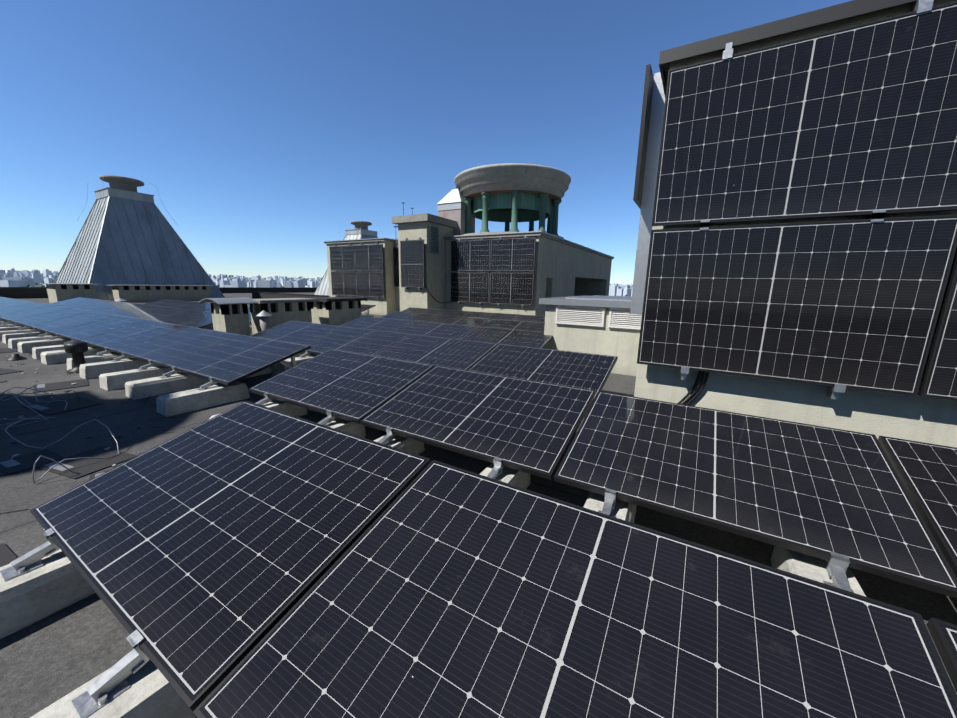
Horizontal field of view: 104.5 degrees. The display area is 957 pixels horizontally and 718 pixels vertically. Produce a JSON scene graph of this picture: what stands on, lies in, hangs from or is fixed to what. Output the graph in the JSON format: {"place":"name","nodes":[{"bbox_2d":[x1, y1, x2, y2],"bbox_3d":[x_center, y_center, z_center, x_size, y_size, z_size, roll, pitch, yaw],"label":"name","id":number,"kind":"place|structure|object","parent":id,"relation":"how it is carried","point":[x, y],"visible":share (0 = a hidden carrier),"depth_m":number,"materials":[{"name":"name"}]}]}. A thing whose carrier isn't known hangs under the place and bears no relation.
{"place":"outdoors","nodes":[
{"label":"outdoors","id":0,"kind":"place"},
{"bbox_2d":[0,268,632,295],"bbox_3d":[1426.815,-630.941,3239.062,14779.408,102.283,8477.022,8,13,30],"label":"distant city buildings","id":1,"kind":"structure","parent":0,"point":[12,277],"depth_m":1555.82,"materials":[{"name":"white concrete"}]},
{"bbox_2d":[313,221,377,294],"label":"pyramid roof","id":2,"kind":"structure","parent":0,"point":[360,231],"depth_m":37.88,"materials":[{"name":"metal"}]},
{"bbox_2d":[361,304,375,316],"bbox_3d":[-6.571,-1.966,14.935,5.206,0.593,1.797,8,13,30],"label":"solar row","id":3,"kind":"object","parent":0,"point":[364,307],"visible":0.04,"depth_m":14.23,"materials":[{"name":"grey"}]},
{"bbox_2d":[0,0,851,284],"label":"sky","id":4,"kind":"structure","parent":0,"point":[264,129],"materials":[{"name":"blue"}]},
{"bbox_2d":[0,292,956,717],"bbox_3d":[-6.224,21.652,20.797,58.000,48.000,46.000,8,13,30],"label":"roof deck","id":5,"kind":"structure","parent":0,"point":[50,660],"depth_m":2.49,"materials":[{"name":"grey concrete"}]},
{"bbox_2d":[6,354,26,360],"bbox_3d":[-8.169,-0.039,6.537,0.240,0.100,0.240,8,13,30],"label":"roof drain","id":6,"kind":"object","parent":5,"relation":"on","point":[14,357],"visible":1,"depth_m":6.49,"materials":[{"name":"grey metal"}]},
{"bbox_2d":[0,386,119,483],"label":"cable","id":7,"kind":"object","parent":5,"relation":"on","point":[34,482],"visible":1,"depth_m":3.47,"materials":[{"name":"rubber"}]},
{"bbox_2d":[0,348,136,566],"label":"membrane patches","id":8,"kind":"object","parent":5,"relation":"on","point":[79,468],"visible":0.58,"depth_m":3.05,"materials":[{"name":"grey"}]},
{"bbox_2d":[64,342,87,372],"bbox_3d":[-6.309,-0.040,5.833,0.308,0.460,0.308,8,13,30],"label":"roof vent pipe","id":9,"kind":"object","parent":5,"relation":"on","point":[76,350],"visible":0.85,"depth_m":5.77,"materials":[{"name":"black metal"}]},
{"bbox_2d":[0,365,171,531],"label":"roof debris","id":10,"kind":"object","parent":5,"relation":"on","point":[15,455],"visible":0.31,"depth_m":3.45,"materials":[{"name":"grey"}]},
{"bbox_2d":[39,283,211,302],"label":"pyramid base shafts","id":11,"kind":"object","parent":5,"relation":"on","point":[57,292],"visible":0.98,"depth_m":21.70,"materials":[{"name":"beige concrete"}]},
{"bbox_2d":[54,175,224,300],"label":"pyramid roof","id":12,"kind":"structure","parent":11,"relation":"on","point":[128,235],"depth_m":23.33,"materials":[{"name":"silver metal"}]},
{"bbox_2d":[50,297,213,329],"bbox_3d":[-11.654,-1.422,11.740,12.174,0.593,1.793,8,13,30],"label":"solar row","id":13,"kind":"object","parent":5,"relation":"on","point":[191,318],"visible":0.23,"depth_m":10.94,"materials":[{"name":"blue"}]},
{"bbox_2d":[0,297,310,416],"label":"solar panel array","id":14,"kind":"object","parent":5,"relation":"on","point":[148,358],"visible":0.9,"depth_m":5.70,"materials":[{"name":"blue"}]},
{"bbox_2d":[0,287,329,298],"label":"roof parapet","id":15,"kind":"structure","parent":5,"relation":"on","point":[41,292],"depth_m":26.62,"materials":[{"name":"grey concrete"}]},
{"bbox_2d":[145,299,251,332],"bbox_3d":[-9.721,-1.569,12.662,8.690,0.593,1.786,8,13,30],"label":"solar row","id":16,"kind":"object","parent":5,"relation":"on","point":[190,305],"visible":0.1,"depth_m":13.63,"materials":[{"name":"grey"}]},
{"bbox_2d":[199,297,257,335],"bbox_3d":[-5.774,-0.896,8.634,0.870,1.050,0.840,8,13,30],"label":"rooftop structure","id":17,"kind":"object","parent":5,"relation":"on","point":[229,315],"visible":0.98,"depth_m":8.46,"materials":[{"name":"beige paint"}]},
{"bbox_2d":[256,310,271,330],"bbox_3d":[-4.964,-0.743,8.615,0.338,0.790,0.338,8,13,30],"label":"roof vent","id":18,"kind":"object","parent":5,"relation":"on","point":[264,323],"visible":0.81,"depth_m":8.52,"materials":[{"name":"silver metal"}]},
{"bbox_2d":[250,298,317,333],"bbox_3d":[-5.142,-1.074,9.722,0.860,0.990,1.580,8,13,30],"label":"rooftop structure","id":19,"kind":"object","parent":5,"relation":"on","point":[281,310],"visible":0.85,"depth_m":9.37,"materials":[{"name":"beige paint"}]},
{"bbox_2d":[310,297,366,325],"bbox_3d":[-4.314,-1.371,11.296,1.060,0.980,1.480,8,13,30],"label":"rooftop structure","id":20,"kind":"object","parent":5,"relation":"on","point":[338,311],"visible":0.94,"depth_m":10.90,"materials":[{"name":"beige paint"}]},
{"bbox_2d":[323,238,399,314],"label":"rooftop building","id":21,"kind":"structure","parent":5,"relation":"on","point":[389,303],"depth_m":16.80,"materials":[{"name":"beige concrete"}]},
{"bbox_2d":[329,234,535,307],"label":"solar panels","id":22,"kind":"object","parent":21,"relation":"attached to","point":[357,270],"depth_m":13.91,"materials":[{"name":"grey"}]},
{"bbox_2d":[392,189,475,311],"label":"rooftop tower","id":23,"kind":"structure","parent":5,"relation":"on","point":[431,230],"depth_m":14.22,"materials":[{"name":"beige concrete"}]},
{"bbox_2d":[251,321,617,401],"bbox_3d":[-1.568,-0.033,5.950,6.948,0.593,1.794,8,13,30],"label":"solar row","id":24,"kind":"object","parent":5,"relation":"on","point":[589,371],"visible":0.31,"depth_m":5.51,"materials":[{"name":"grey"}]},
{"bbox_2d":[341,316,552,347],"bbox_3d":[-1.157,-0.391,7.752,5.206,0.593,1.786,8,13,30],"label":"solar row","id":25,"kind":"object","parent":5,"relation":"on","point":[536,339],"visible":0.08,"depth_m":7.72,"materials":[{"name":"grey"}]},
{"bbox_2d":[380,311,544,331],"bbox_3d":[-0.763,-0.752,9.566,5.206,0.593,1.788,8,13,30],"label":"solar row","id":26,"kind":"object","parent":5,"relation":"on","point":[500,323],"visible":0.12,"depth_m":9.70,"materials":[{"name":"grey"}]},
{"bbox_2d":[401,307,544,321],"bbox_3d":[-0.621,-1.150,11.538,5.206,0.593,1.747,8,13,30],"label":"solar row","id":27,"kind":"object","parent":5,"relation":"on","point":[532,318],"visible":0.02,"depth_m":11.67,"materials":[{"name":"grey"}]},
{"bbox_2d":[0,401,956,717],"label":"solar row","id":28,"kind":"object","parent":5,"relation":"on","point":[246,559],"visible":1,"depth_m":1.22,"materials":[{"name":"grey"}]},
{"bbox_2d":[443,231,613,321],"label":"rooftop building","id":29,"kind":"structure","parent":5,"relation":"on","point":[565,268],"depth_m":14.54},
{"bbox_2d":[454,163,570,238],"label":"rotunda","id":30,"kind":"structure","parent":29,"relation":"on","point":[514,194],"depth_m":13.83,"materials":[{"name":"paint"}]},
{"bbox_2d":[209,349,956,597],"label":"solar row","id":31,"kind":"object","parent":5,"relation":"on","point":[827,505],"visible":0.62,"depth_m":2.35,"materials":[{"name":"grey"}]},
{"bbox_2d":[539,295,641,375],"bbox_3d":[2.798,-0.644,7.727,2.130,1.270,3.050,8,13,30],"label":"rooftop structure","id":32,"kind":"object","parent":5,"relation":"on","point":[603,325],"visible":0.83,"depth_m":6.49,"materials":[{"name":"beige paint"}]},
{"bbox_2d":[634,0,956,447],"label":"stair tower","id":33,"kind":"structure","parent":5,"relation":"on","point":[918,418],"depth_m":2.71,"materials":[{"name":"beige paint"}]},
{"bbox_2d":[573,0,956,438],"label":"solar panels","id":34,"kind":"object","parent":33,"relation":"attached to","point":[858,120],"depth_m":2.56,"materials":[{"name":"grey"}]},
{"label":"city ground","id":35,"kind":"structure","parent":0,"visible":0},
{"bbox_2d":[27,281,309,287],"bbox_3d":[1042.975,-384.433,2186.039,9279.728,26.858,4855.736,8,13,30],"label":"city buildings","id":36,"kind":"structure","parent":35,"relation":"on","point":[41,285],"depth_m":1392.54,"materials":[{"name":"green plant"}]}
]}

